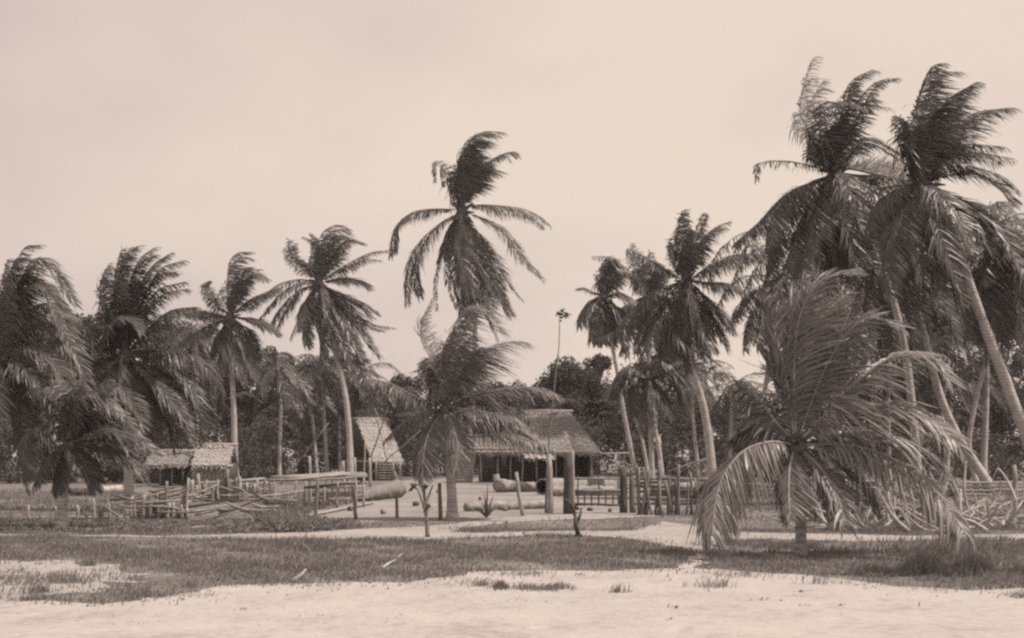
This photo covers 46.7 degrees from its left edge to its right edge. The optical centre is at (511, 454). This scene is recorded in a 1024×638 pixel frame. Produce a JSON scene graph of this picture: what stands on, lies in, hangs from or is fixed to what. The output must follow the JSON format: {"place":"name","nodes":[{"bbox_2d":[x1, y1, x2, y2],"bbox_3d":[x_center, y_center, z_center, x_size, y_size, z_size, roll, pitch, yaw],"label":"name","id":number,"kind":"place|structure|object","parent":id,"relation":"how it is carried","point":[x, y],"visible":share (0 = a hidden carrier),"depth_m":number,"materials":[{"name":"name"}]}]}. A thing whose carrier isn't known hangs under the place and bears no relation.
{"place":"outdoors","nodes":[
{"label":"outdoors","id":0,"kind":"place"},
{"bbox_2d":[0,560,162,603],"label":"sand","id":1,"kind":"structure","parent":0,"point":[57,568],"depth_m":15.81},
{"bbox_2d":[492,474,499,485],"bbox_3d":[-0.805,1.292,59.997,0.382,0.655,0.378,0,0,0],"label":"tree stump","id":2,"kind":"object","parent":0,"point":[495,476],"visible":0.51,"depth_m":59.87,"materials":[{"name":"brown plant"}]},
{"bbox_2d":[302,477,694,522],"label":"yard","id":3,"kind":"structure","parent":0,"point":[473,491],"depth_m":38.21,"materials":[{"name":"sand"}]},
{"bbox_2d":[267,470,373,518],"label":"stick platform","id":4,"kind":"structure","parent":3,"relation":"on","point":[338,485],"depth_m":35.55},
{"bbox_2d":[339,417,403,480],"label":"thatched hut","id":5,"kind":"object","parent":3,"relation":"on","point":[362,427],"visible":0.78,"depth_m":74.78,"materials":[{"name":"wicker"}]},
{"bbox_2d":[357,479,406,501],"bbox_3d":[-4.692,1.298,42.718,0.708,0.786,4.659,0,0,9],"label":"fallen log","id":6,"kind":"object","parent":3,"relation":"on","point":[385,490],"visible":0.77,"depth_m":42.57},
{"bbox_2d":[395,492,398,517],"bbox_3d":[-2.925,1.295,30.096,0.092,0.712,0.088,0,0,0],"label":"fence post","id":7,"kind":"object","parent":3,"relation":"on","point":[396,506],"visible":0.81,"depth_m":30.07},
{"bbox_2d":[438,483,442,519],"bbox_3d":[-1.770,1.169,29.168,0.121,0.963,0.108,0,0,0],"label":"fence post","id":8,"kind":"object","parent":3,"relation":"on","point":[440,514],"visible":0.81,"depth_m":29.13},
{"bbox_2d":[358,296,564,520],"bbox_3d":[-1.177,-1.162,29.205,5.032,5.534,2.711,0,0,0],"label":"young palm","id":9,"kind":"object","parent":3,"relation":"on","point":[446,378],"visible":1,"depth_m":28.69,"materials":[{"name":"grey plant"}]},
{"bbox_2d":[388,131,550,479],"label":"coconut palm","id":10,"kind":"object","parent":3,"relation":"on","point":[477,267],"visible":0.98,"depth_m":75.69,"materials":[{"name":"grey plant"}]},
{"bbox_2d":[472,484,499,516],"bbox_3d":[-0.681,1.162,30.047,0.606,0.852,0.765,0,0,12],"label":"agave plant","id":11,"kind":"object","parent":3,"relation":"on","point":[487,512],"visible":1,"depth_m":30.09,"materials":[{"name":"grey plant"}]},
{"bbox_2d":[463,500,553,510],"bbox_3d":[-0.060,1.475,34.598,3.239,0.326,0.319,0,0,-38],"label":"fallen log","id":12,"kind":"object","parent":3,"relation":"on","point":[514,505],"visible":0.71,"depth_m":34.40,"materials":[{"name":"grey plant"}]},
{"bbox_2d":[493,479,535,491],"bbox_3d":[0.433,1.338,52.017,0.653,0.668,3.692,0,0,32],"label":"fallen log","id":13,"kind":"object","parent":3,"relation":"on","point":[502,485],"visible":0.62,"depth_m":50.85,"materials":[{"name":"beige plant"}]},
{"bbox_2d":[514,472,524,515],"bbox_3d":[0.202,1.048,31.088,0.289,1.220,0.121,0,0,0],"label":"fence post","id":14,"kind":"object","parent":3,"relation":"on","point":[521,506],"visible":0.81,"depth_m":31.04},
{"bbox_2d":[455,409,628,482],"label":"thatched hut","id":15,"kind":"object","parent":3,"relation":"on","point":[568,434],"visible":0.66,"depth_m":69.15,"materials":[{"name":"wicker"}]},
{"bbox_2d":[546,454,553,513],"bbox_3d":[1.023,0.810,32.136,0.210,1.688,0.179,0,0,0],"label":"fence post","id":16,"kind":"object","parent":3,"relation":"on","point":[549,484],"visible":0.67,"depth_m":32.08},
{"bbox_2d":[545,308,571,512],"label":"slender tree","id":17,"kind":"object","parent":3,"relation":"on","point":[560,314],"visible":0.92,"depth_m":32.67,"materials":[{"name":"grey plant"}]},
{"bbox_2d":[563,452,573,513],"bbox_3d":[1.528,0.790,32.136,0.285,1.721,0.292,0,0,0],"label":"gate post","id":18,"kind":"object","parent":3,"relation":"on","point":[568,491],"visible":0.76,"depth_m":32.02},
{"bbox_2d":[571,451,574,507],"bbox_3d":[1.739,0.768,33.859,0.125,1.765,0.114,0,0,0],"label":"fence post","id":19,"kind":"object","parent":3,"relation":"on","point":[573,479],"visible":0.43,"depth_m":33.82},
{"bbox_2d":[535,477,613,494],"bbox_3d":[2.743,1.304,50.255,0.745,0.735,6.333,0,0,29],"label":"hollow log","id":20,"kind":"object","parent":3,"relation":"on","point":[540,486],"visible":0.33,"depth_m":48.42,"materials":[{"name":"grey wood"}]},
{"bbox_2d":[545,485,616,495],"bbox_3d":[2.945,1.409,46.497,3.327,0.471,0.490,0,0,-18],"label":"fallen log","id":21,"kind":"object","parent":3,"relation":"on","point":[557,490],"visible":0.44,"depth_m":46.35,"materials":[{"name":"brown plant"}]},
{"bbox_2d":[573,256,640,484],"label":"coconut palm","id":22,"kind":"object","parent":3,"relation":"on","point":[606,317],"visible":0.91,"depth_m":61.78,"materials":[{"name":"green plant"}]},
{"bbox_2d":[619,467,627,512],"bbox_3d":[3.075,0.990,32.690,0.235,1.325,0.254,0,0,0],"label":"gate post","id":23,"kind":"object","parent":3,"relation":"on","point":[623,506],"visible":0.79,"depth_m":32.60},
{"bbox_2d":[575,475,619,505],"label":"wooden gate","id":24,"kind":"structure","parent":23,"relation":"attached to","point":[580,492],"depth_m":32.39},
{"bbox_2d":[592,243,672,476],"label":"coconut palm","id":25,"kind":"object","parent":3,"relation":"on","point":[645,283],"visible":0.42,"depth_m":67.87,"materials":[{"name":"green plant"}]},
{"bbox_2d":[629,473,636,512],"bbox_3d":[3.332,1.074,32.692,0.206,1.160,0.191,0,0,0],"label":"gate post","id":26,"kind":"object","parent":3,"relation":"on","point":[632,496],"visible":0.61,"depth_m":32.62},
{"bbox_2d":[607,380,667,473],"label":"coconut palm","id":27,"kind":"object","parent":3,"relation":"on","point":[615,409],"visible":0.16,"depth_m":79.89,"materials":[{"name":"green plant"}]},
{"bbox_2d":[601,359,696,480],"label":"coconut palm","id":28,"kind":"object","parent":3,"relation":"on","point":[650,375],"visible":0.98,"depth_m":54.81,"materials":[{"name":"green plant"}]},
{"bbox_2d":[597,209,766,477],"bbox_3d":[7.252,-4.420,50.122,7.298,12.060,2.621,0,0,0],"label":"coconut palm","id":29,"kind":"object","parent":3,"relation":"on","point":[688,317],"visible":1,"depth_m":49.80,"materials":[{"name":"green plant"}]},
{"bbox_2d":[649,480,744,493],"bbox_3d":[7.673,1.363,49.010,0.664,0.668,7.624,0,0,37],"label":"fallen log","id":30,"kind":"object","parent":3,"relation":"on","point":[685,484],"visible":0.06,"depth_m":47.45,"materials":[{"name":"grey wood"}]},
{"bbox_2d":[662,358,734,477],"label":"coconut palm","id":31,"kind":"object","parent":3,"relation":"on","point":[705,386],"visible":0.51,"depth_m":75.89,"materials":[{"name":"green plant"}]},
{"bbox_2d":[0,548,1023,637],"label":"sand","id":32,"kind":"structure","parent":0,"point":[595,610],"depth_m":12.02,"materials":[{"name":"sand"}]},
{"bbox_2d":[485,580,513,591],"bbox_3d":[-0.131,1.547,14.154,0.540,0.106,0.539,0,0,44],"label":"grass tuft","id":33,"kind":"object","parent":32,"relation":"on","point":[499,585],"visible":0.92,"depth_m":14.10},
{"bbox_2d":[32,548,1008,618],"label":"litter","id":34,"kind":"object","parent":32,"relation":"on","point":[139,599],"visible":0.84,"depth_m":14.41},
{"bbox_2d":[508,579,587,591],"bbox_3d":[0.366,1.541,14.059,1.026,0.117,0.774,0,0,-28],"label":"grass tuft","id":35,"kind":"object","parent":32,"relation":"on","point":[552,587],"visible":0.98,"depth_m":13.99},
{"bbox_2d":[0,456,1023,625],"bbox_3d":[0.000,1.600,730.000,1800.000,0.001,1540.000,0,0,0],"label":"ground","id":36,"kind":"structure","parent":0,"point":[284,486],"depth_m":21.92,"materials":[{"name":"plant"}]},
{"bbox_2d":[0,297,56,469],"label":"broadleaf tree","id":37,"kind":"object","parent":36,"relation":"on","point":[25,357],"visible":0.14,"depth_m":85.80,"materials":[{"name":"grey plant"}]},
{"bbox_2d":[0,245,95,497],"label":"coconut palm","id":38,"kind":"object","parent":36,"relation":"on","point":[18,311],"visible":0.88,"depth_m":27.71,"materials":[{"name":"grey plant"}]},
{"bbox_2d":[23,498,130,520],"bbox_3d":[-10.330,1.319,28.033,2.566,0.612,0.262,0,0,0],"label":"stick fence","id":39,"kind":"object","parent":36,"relation":"on","point":[94,512],"visible":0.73,"depth_m":28.01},
{"bbox_2d":[68,487,91,495],"bbox_3d":[-16.799,1.450,46.221,1.047,0.366,0.368,0,0,-34],"label":"fallen log","id":40,"kind":"object","parent":36,"relation":"on","point":[78,491],"visible":0.65,"depth_m":46.05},
{"bbox_2d":[43,311,118,477],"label":"broadleaf tree","id":41,"kind":"object","parent":36,"relation":"on","point":[103,374],"visible":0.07,"depth_m":83.35,"materials":[{"name":"grey plant"}]},
{"bbox_2d":[14,374,166,528],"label":"young palm","id":42,"kind":"object","parent":36,"relation":"on","point":[71,418],"visible":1,"depth_m":25.15,"materials":[{"name":"grey plant"}]},
{"bbox_2d":[95,485,123,492],"bbox_3d":[-17.241,1.472,50.539,0.378,0.386,1.426,0,0,44],"label":"fallen log","id":43,"kind":"object","parent":36,"relation":"on","point":[114,488],"visible":0.4,"depth_m":50.59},
{"bbox_2d":[40,245,226,507],"bbox_3d":[-10.965,-2.256,33.844,5.233,7.716,2.339,0,0,12],"label":"coconut palm","id":44,"kind":"object","parent":36,"relation":"on","point":[122,329],"visible":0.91,"depth_m":33.61,"materials":[{"name":"grey plant"}]},
{"bbox_2d":[116,329,193,439],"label":"broadleaf tree","id":45,"kind":"object","parent":36,"relation":"on","point":[159,345],"visible":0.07,"depth_m":87.27,"materials":[{"name":"grey plant"}]},
{"bbox_2d":[129,478,195,518],"bbox_3d":[-8.767,1.112,29.628,1.674,1.076,0.334,0,0,0],"label":"stick fence","id":46,"kind":"object","parent":36,"relation":"on","point":[148,512],"visible":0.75,"depth_m":29.66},
{"bbox_2d":[117,319,215,436],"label":"broadleaf tree","id":47,"kind":"object","parent":36,"relation":"on","point":[176,327],"visible":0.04,"depth_m":91.25,"materials":[{"name":"grey plant"}]},
{"bbox_2d":[143,449,196,485],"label":"thatched shed","id":48,"kind":"structure","parent":36,"relation":"on","point":[177,470],"depth_m":61.58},
{"bbox_2d":[147,314,228,455],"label":"coconut palm","id":49,"kind":"object","parent":36,"relation":"on","point":[205,344],"visible":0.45,"depth_m":71.72,"materials":[{"name":"grey plant"}]},
{"bbox_2d":[106,484,304,519],"bbox_3d":[-9.369,1.258,36.262,5.327,0.689,16.762,0,0,-16],"label":"stick heap","id":50,"kind":"object","parent":36,"relation":"on","point":[221,509],"visible":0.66,"depth_m":31.06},
{"bbox_2d":[189,443,239,481],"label":"thatched shed","id":51,"kind":"structure","parent":36,"relation":"on","point":[212,461],"depth_m":60.45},
{"bbox_2d":[179,331,252,441],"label":"broadleaf tree","id":52,"kind":"object","parent":36,"relation":"on","point":[227,413],"visible":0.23,"depth_m":93.58,"materials":[{"name":"grey plant"}]},
{"bbox_2d":[163,252,282,479],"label":"coconut palm","id":53,"kind":"object","parent":36,"relation":"on","point":[230,347],"visible":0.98,"depth_m":64.80,"materials":[{"name":"grey plant"}]},
{"bbox_2d":[189,469,272,501],"bbox_3d":[-9.603,1.056,40.527,2.954,1.156,0.391,0,0,0],"label":"rail fence","id":54,"kind":"object","parent":36,"relation":"on","point":[228,483],"visible":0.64,"depth_m":40.52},
{"bbox_2d":[208,345,284,436],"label":"broadleaf tree","id":55,"kind":"object","parent":36,"relation":"on","point":[250,407],"visible":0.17,"depth_m":95.57,"materials":[{"name":"grey plant"}]},
{"bbox_2d":[246,352,329,474],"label":"coconut palm","id":56,"kind":"object","parent":36,"relation":"on","point":[280,381],"visible":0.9,"depth_m":73.90,"materials":[{"name":"grey plant"}]},
{"bbox_2d":[252,351,337,473],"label":"broadleaf tree","id":57,"kind":"object","parent":36,"relation":"on","point":[300,369],"visible":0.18,"depth_m":98.81,"materials":[{"name":"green plant"}]},
{"bbox_2d":[290,568,306,581],"bbox_3d":[-2.750,1.561,15.441,0.083,0.082,1.259,0,0,-2],"label":"dead stick","id":58,"kind":"object","parent":36,"relation":"on","point":[302,573],"visible":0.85,"depth_m":15.27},
{"bbox_2d":[280,422,328,484],"bbox_3d":[-11.213,-0.072,64.005,2.703,3.400,0.092,0,0,0],"label":"leaning pole","id":59,"kind":"object","parent":36,"relation":"on","point":[304,453],"visible":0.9,"depth_m":63.98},
{"bbox_2d":[303,544,310,571],"bbox_3d":[-2.816,1.410,16.276,0.116,0.384,0.026,0,0,0],"label":"dry stalk","id":60,"kind":"object","parent":36,"relation":"on","point":[310,558],"visible":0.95,"depth_m":16.27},
{"bbox_2d":[308,456,311,485],"bbox_3d":[-9.880,0.849,57.999,0.191,1.607,0.158,0,0,0],"label":"upright pole","id":61,"kind":"object","parent":36,"relation":"on","point":[309,463],"visible":0.59,"depth_m":57.94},
{"bbox_2d":[284,373,343,472],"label":"coconut palm","id":62,"kind":"object","parent":36,"relation":"on","point":[311,416],"visible":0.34,"depth_m":81.89,"materials":[{"name":"grey plant"}]},
{"bbox_2d":[289,356,353,472],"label":"coconut palm","id":63,"kind":"object","parent":36,"relation":"on","point":[320,390],"visible":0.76,"depth_m":77.89,"materials":[{"name":"grey plant"}]},
{"bbox_2d":[248,225,395,481],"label":"coconut palm","id":64,"kind":"object","parent":36,"relation":"on","point":[333,312],"visible":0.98,"depth_m":65.82,"materials":[{"name":"grey plant"}]},
{"bbox_2d":[342,461,344,481],"bbox_3d":[-8.243,0.973,57.996,0.196,1.365,0.160,0,0,0],"label":"upright pole","id":65,"kind":"object","parent":36,"relation":"on","point":[343,466],"visible":0.44,"depth_m":57.94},
{"bbox_2d":[315,365,379,471],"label":"coconut palm","id":66,"kind":"object","parent":36,"relation":"on","point":[350,377],"visible":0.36,"depth_m":83.89,"materials":[{"name":"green plant"}]},
{"bbox_2d":[353,457,356,485],"bbox_3d":[-7.679,0.885,58.002,0.172,1.534,0.175,0,0,38],"label":"upright pole","id":67,"kind":"object","parent":36,"relation":"on","point":[354,463],"visible":0.5,"depth_m":57.94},
{"bbox_2d":[313,352,402,443],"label":"broadleaf tree","id":68,"kind":"object","parent":36,"relation":"on","point":[335,415],"visible":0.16,"depth_m":95.87,"materials":[{"name":"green plant"}]},
{"bbox_2d":[363,435,365,472],"bbox_3d":[-7.223,0.336,58.004,0.179,2.633,0.103,0,0,0],"label":"upright pole","id":69,"kind":"object","parent":36,"relation":"on","point":[364,454],"visible":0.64,"depth_m":57.97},
{"bbox_2d":[332,358,400,476],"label":"coconut palm","id":70,"kind":"object","parent":36,"relation":"on","point":[363,375],"visible":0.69,"depth_m":83.60,"materials":[{"name":"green plant"}]},
{"bbox_2d":[368,457,371,486],"bbox_3d":[-6.941,0.885,58.002,0.190,1.532,0.157,0,0,0],"label":"upright pole","id":71,"kind":"object","parent":36,"relation":"on","point":[369,472],"visible":0.81,"depth_m":57.94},
{"bbox_2d":[360,407,387,481],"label":"leaning pole","id":72,"kind":"object","parent":36,"relation":"on","point":[375,443],"visible":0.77,"depth_m":69.97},
{"bbox_2d":[376,419,387,466],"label":"leaning pole","id":73,"kind":"object","parent":36,"relation":"on","point":[382,441],"visible":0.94,"depth_m":72.27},
{"bbox_2d":[362,430,420,481],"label":"leaning pole","id":74,"kind":"object","parent":36,"relation":"on","point":[392,455],"visible":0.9,"depth_m":70.38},
{"bbox_2d":[382,553,402,567],"bbox_3d":[-1.765,1.573,17.701,0.057,0.054,2.143,0,0,2],"label":"dead stick","id":75,"kind":"object","parent":36,"relation":"on","point":[385,565],"visible":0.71,"depth_m":17.08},
{"bbox_2d":[371,370,429,473],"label":"broadleaf tree","id":76,"kind":"object","parent":36,"relation":"on","point":[402,382],"visible":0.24,"depth_m":97.57,"materials":[{"name":"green plant"}]},
{"bbox_2d":[450,379,532,446],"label":"broadleaf tree","id":77,"kind":"object","parent":36,"relation":"on","point":[517,402],"visible":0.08,"depth_m":99.31,"materials":[{"name":"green plant"}]},
{"bbox_2d":[0,340,1023,483],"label":"undergrowth","id":78,"kind":"object","parent":36,"relation":"on","point":[257,453],"visible":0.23,"depth_m":85.00,"materials":[{"name":"grey plant"}]},
{"bbox_2d":[0,538,1023,601],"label":"grass clumps","id":79,"kind":"object","parent":36,"relation":"on","point":[36,589],"visible":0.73,"depth_m":15.80,"materials":[{"name":"plant"}]},
{"bbox_2d":[0,491,1023,533],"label":"weeds","id":80,"kind":"object","parent":36,"relation":"on","point":[289,516],"visible":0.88,"depth_m":25.87,"materials":[{"name":"grey plant"}]},
{"bbox_2d":[519,354,606,444],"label":"broadleaf tree","id":81,"kind":"object","parent":36,"relation":"on","point":[567,373],"visible":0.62,"depth_m":95.24,"materials":[{"name":"grey plant"}]},
{"bbox_2d":[564,498,581,536],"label":"sapling","id":82,"kind":"object","parent":36,"relation":"on","point":[576,526],"visible":0.99,"depth_m":23.05,"materials":[{"name":"grey plant"}]},
{"bbox_2d":[555,366,625,457],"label":"broadleaf tree","id":83,"kind":"object","parent":36,"relation":"on","point":[591,385],"visible":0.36,"depth_m":97.26,"materials":[{"name":"grey plant"}]},
{"bbox_2d":[579,354,613,472],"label":"broadleaf tree","id":84,"kind":"object","parent":36,"relation":"on","point":[599,363],"visible":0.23,"depth_m":103.62,"materials":[{"name":"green plant"}]},
{"bbox_2d":[603,351,720,471],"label":"broadleaf tree","id":85,"kind":"object","parent":36,"relation":"on","point":[637,365],"visible":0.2,"depth_m":97.29,"materials":[{"name":"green plant"}]},
{"bbox_2d":[630,458,759,514],"bbox_3d":[4.881,0.846,31.528,3.486,1.529,0.314,0,0,0],"label":"pole fence","id":86,"kind":"object","parent":36,"relation":"on","point":[644,506],"visible":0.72,"depth_m":31.51,"materials":[{"name":"wood"}]},
{"bbox_2d":[695,365,775,475],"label":"coconut palm","id":87,"kind":"object","parent":36,"relation":"on","point":[726,406],"visible":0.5,"depth_m":69.92,"materials":[{"name":"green plant"}]},
{"bbox_2d":[710,390,779,474],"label":"broadleaf tree","id":88,"kind":"object","parent":36,"relation":"on","point":[734,420],"visible":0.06,"depth_m":94.48,"materials":[{"name":"plant"}]},
{"bbox_2d":[699,239,855,488],"bbox_3d":[12.601,-4.329,55.993,7.617,11.904,5.135,0,0,0],"label":"coconut palm","id":89,"kind":"object","parent":36,"relation":"on","point":[757,302],"visible":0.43,"depth_m":55.60,"materials":[{"name":"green plant"}]},
{"bbox_2d":[711,229,861,486],"bbox_3d":[15.378,-4.983,59.945,9.244,13.196,7.904,0,0,-44],"label":"coconut palm","id":90,"kind":"object","parent":36,"relation":"on","point":[761,271],"visible":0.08,"depth_m":59.33,"materials":[{"name":"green plant"}]},
{"bbox_2d":[732,56,921,482],"bbox_3d":[11.784,-6.430,41.980,8.001,16.089,5.578,0,0,-27],"label":"coconut palm","id":91,"kind":"object","parent":36,"relation":"on","point":[835,191],"visible":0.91,"depth_m":41.72,"materials":[{"name":"grey plant"}]},
{"bbox_2d":[760,335,894,439],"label":"broadleaf tree","id":92,"kind":"object","parent":36,"relation":"on","point":[823,411],"visible":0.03,"depth_m":93.64,"materials":[{"name":"plant"}]},
{"bbox_2d":[686,266,978,559],"bbox_3d":[5.024,-0.683,18.701,4.712,4.598,2.524,0,0,0],"label":"young palm","id":93,"kind":"object","parent":36,"relation":"on","point":[797,378],"visible":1,"depth_m":18.48,"materials":[{"name":"grey plant"}]},
{"bbox_2d":[767,244,920,473],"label":"coconut palm","id":94,"kind":"object","parent":36,"relation":"on","point":[872,353],"visible":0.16,"depth_m":51.52,"materials":[{"name":"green plant"}]},
{"bbox_2d":[858,307,912,475],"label":"coconut palm","id":95,"kind":"object","parent":36,"relation":"on","point":[887,449],"visible":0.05,"depth_m":65.90,"materials":[{"name":"grey plant"}]},
{"bbox_2d":[751,461,1023,531],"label":"brush pile","id":96,"kind":"object","parent":36,"relation":"on","point":[889,507],"visible":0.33,"depth_m":26.87,"materials":[{"name":"grey plant"}]},
{"bbox_2d":[810,236,983,475],"bbox_3d":[17.909,-4.781,58.415,8.886,12.784,7.924,0,0,0],"label":"coconut palm","id":97,"kind":"object","parent":36,"relation":"on","point":[932,306],"visible":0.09,"depth_m":57.34,"materials":[{"name":"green plant"}]},
{"bbox_2d":[792,189,1023,496],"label":"coconut palm","id":98,"kind":"object","parent":36,"relation":"on","point":[928,340],"visible":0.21,"depth_m":44.78,"materials":[{"name":"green plant"}]},
{"bbox_2d":[850,312,965,473],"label":"broadleaf tree","id":99,"kind":"object","parent":36,"relation":"on","point":[925,408],"visible":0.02,"depth_m":91.15,"materials":[{"name":"plant"}]},
{"bbox_2d":[803,548,1023,577],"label":"grass tuft","id":100,"kind":"object","parent":36,"relation":"on","point":[917,564],"visible":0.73,"depth_m":15.67,"materials":[{"name":"plant"}]},
{"bbox_2d":[811,63,1023,448],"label":"coconut palm","id":101,"kind":"object","parent":36,"relation":"on","point":[916,226],"visible":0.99,"depth_m":36.56,"materials":[{"name":"grey plant"}]},
{"bbox_2d":[852,322,1011,450],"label":"coconut palm","id":102,"kind":"object","parent":36,"relation":"on","point":[925,382],"visible":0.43,"depth_m":53.25,"materials":[{"name":"grey plant"}]},
{"bbox_2d":[885,275,1013,485],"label":"coconut palm","id":103,"kind":"object","parent":36,"relation":"on","point":[946,457],"visible":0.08,"depth_m":59.83,"materials":[{"name":"grey plant"}]},
{"bbox_2d":[922,201,1023,488],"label":"coconut palm","id":104,"kind":"object","parent":36,"relation":"on","point":[985,421],"visible":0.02,"depth_m":55.86,"materials":[{"name":"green plant"}]},
{"bbox_2d":[925,453,1023,504],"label":"rail fence","id":105,"kind":"object","parent":36,"relation":"on","point":[1014,471],"visible":0.46,"depth_m":38.11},
{"bbox_2d":[942,241,1023,492],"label":"coconut palm","id":106,"kind":"object","parent":36,"relation":"on","point":[987,360],"visible":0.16,"depth_m":49.91,"materials":[{"name":"grey plant"}]},
{"bbox_2d":[944,201,1023,352],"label":"coconut palm","id":107,"kind":"object","parent":36,"relation":"on","point":[1000,276],"visible":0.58,"depth_m":37.71,"materials":[{"name":"grey plant"}]},
{"bbox_2d":[961,322,1023,476],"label":"broadleaf tree","id":108,"kind":"object","parent":36,"relation":"on","point":[1008,415],"visible":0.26,"depth_m":87.37,"materials":[{"name":"grey plant"}]},
{"bbox_2d":[0,513,1023,547],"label":"path","id":109,"kind":"structure","parent":0,"point":[678,533],"depth_m":23.73,"materials":[{"name":"sand"}]},
{"bbox_2d":[408,483,433,536],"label":"sapling","id":110,"kind":"object","parent":109,"relation":"on","point":[424,487],"visible":1,"depth_m":22.95,"materials":[{"name":"grey plant"}]},
{"bbox_2d":[0,0,1023,455],"label":"sky","id":111,"kind":"structure","parent":0,"point":[205,133],"materials":[{"name":"beige"}]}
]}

